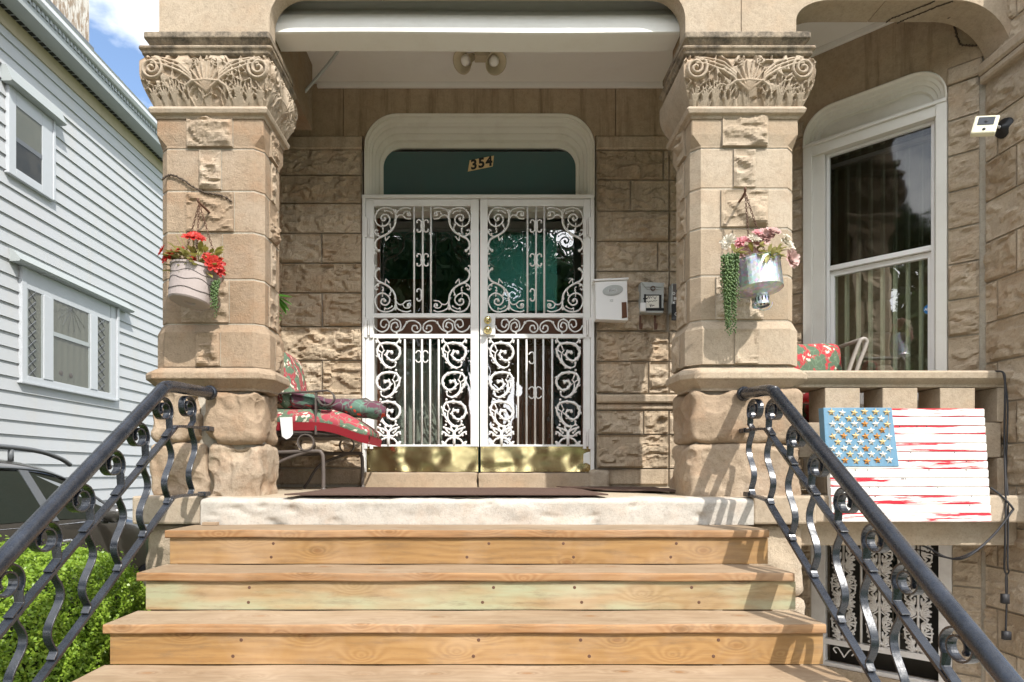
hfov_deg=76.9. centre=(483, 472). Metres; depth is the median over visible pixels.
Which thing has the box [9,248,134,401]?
window
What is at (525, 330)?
door
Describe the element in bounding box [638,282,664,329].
mailbox
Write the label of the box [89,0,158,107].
sky
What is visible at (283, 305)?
ivy sprig
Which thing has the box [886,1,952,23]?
dead vine
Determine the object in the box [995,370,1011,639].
cable
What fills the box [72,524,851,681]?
wooden steps
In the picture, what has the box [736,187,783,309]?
hanging planter
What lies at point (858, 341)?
patio chair
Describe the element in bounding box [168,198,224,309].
hanging planter
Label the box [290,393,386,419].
rolled cushion
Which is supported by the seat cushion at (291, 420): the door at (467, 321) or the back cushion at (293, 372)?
the back cushion at (293, 372)
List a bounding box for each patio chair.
[275,389,370,489]
[838,337,868,370]
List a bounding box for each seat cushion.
[276,408,381,446]
[802,403,808,422]
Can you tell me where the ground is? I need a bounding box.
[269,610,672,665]
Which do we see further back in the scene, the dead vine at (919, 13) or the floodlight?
the floodlight
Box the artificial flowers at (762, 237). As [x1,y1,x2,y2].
[719,227,799,267]
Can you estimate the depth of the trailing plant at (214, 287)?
3.61 m
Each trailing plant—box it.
[210,279,220,316]
[720,252,739,335]
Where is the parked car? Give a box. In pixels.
[0,444,147,599]
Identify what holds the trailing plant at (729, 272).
hanging from the hanging planter at (760, 280)
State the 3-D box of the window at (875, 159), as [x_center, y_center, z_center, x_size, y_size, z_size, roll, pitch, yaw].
[2.750,-1.571,4.540,0.879,2.180,0.206,0,0,45]
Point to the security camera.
(984, 126)
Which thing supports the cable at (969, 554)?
attached to the stone house at (441, 300)
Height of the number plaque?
0.130 m
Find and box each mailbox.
[592,277,628,322]
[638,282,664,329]
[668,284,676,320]
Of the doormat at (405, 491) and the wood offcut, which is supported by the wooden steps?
the wood offcut
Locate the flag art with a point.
(915, 464)
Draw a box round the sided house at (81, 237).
[0,0,162,517]
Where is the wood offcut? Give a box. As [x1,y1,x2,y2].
[202,522,218,524]
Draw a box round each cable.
[914,487,1014,559]
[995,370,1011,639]
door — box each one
[377,218,477,472]
[390,279,553,444]
[481,218,584,472]
[672,284,676,303]
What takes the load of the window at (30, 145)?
in the sided house at (81, 237)
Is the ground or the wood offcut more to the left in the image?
the wood offcut
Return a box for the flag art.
[818,408,990,521]
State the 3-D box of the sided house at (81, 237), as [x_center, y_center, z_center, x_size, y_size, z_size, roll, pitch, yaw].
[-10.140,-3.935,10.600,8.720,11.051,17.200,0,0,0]
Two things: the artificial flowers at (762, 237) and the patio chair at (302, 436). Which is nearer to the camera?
the artificial flowers at (762, 237)
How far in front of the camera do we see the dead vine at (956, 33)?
4.11 m
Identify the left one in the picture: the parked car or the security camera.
the parked car
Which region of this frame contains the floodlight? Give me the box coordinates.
[453,52,506,75]
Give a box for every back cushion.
[277,352,307,408]
[794,343,841,402]
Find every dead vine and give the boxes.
[162,174,231,201]
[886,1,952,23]
[953,26,977,46]
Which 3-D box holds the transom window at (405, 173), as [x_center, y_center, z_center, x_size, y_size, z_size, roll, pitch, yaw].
[-0.025,-2.411,5.310,1.919,0.459,0.010,0,0,0]
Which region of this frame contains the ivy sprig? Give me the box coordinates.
[279,294,291,322]
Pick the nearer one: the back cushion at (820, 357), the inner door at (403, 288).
the back cushion at (820, 357)
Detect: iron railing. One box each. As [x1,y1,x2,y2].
[0,380,217,681]
[736,384,1023,681]
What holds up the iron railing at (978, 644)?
on the path
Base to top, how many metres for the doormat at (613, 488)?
0.021 m
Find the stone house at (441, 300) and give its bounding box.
[133,0,1023,681]
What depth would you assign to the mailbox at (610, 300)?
5.02 m
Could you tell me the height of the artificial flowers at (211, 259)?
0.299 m
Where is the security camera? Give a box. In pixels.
[970,115,1013,138]
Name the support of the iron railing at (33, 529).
on the path
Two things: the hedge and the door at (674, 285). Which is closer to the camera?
the hedge
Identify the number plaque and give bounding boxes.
[468,156,493,170]
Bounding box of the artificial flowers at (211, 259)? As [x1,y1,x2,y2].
[158,231,227,277]
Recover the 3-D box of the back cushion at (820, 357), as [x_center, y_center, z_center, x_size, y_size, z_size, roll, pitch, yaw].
[2.170,-0.661,4.300,0.490,0.406,0.148,0,0,-10]
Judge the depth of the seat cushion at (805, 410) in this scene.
4.17 m
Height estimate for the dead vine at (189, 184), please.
0.169 m
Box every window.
[1,63,66,201]
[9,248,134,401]
[384,152,575,194]
[803,71,947,403]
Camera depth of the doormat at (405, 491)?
3.99 m
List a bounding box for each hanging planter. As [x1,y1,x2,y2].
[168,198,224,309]
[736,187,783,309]
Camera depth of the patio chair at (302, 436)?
4.46 m
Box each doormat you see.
[284,487,607,495]
[556,486,675,491]
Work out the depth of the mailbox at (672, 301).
5.05 m
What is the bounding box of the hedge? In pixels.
[0,535,150,681]
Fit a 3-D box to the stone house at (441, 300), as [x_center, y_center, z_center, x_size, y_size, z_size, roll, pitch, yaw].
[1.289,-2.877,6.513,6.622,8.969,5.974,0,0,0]
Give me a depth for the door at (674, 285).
5.05 m
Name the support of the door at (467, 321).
in the stone house at (441, 300)
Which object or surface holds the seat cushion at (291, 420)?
on the patio chair at (302, 436)

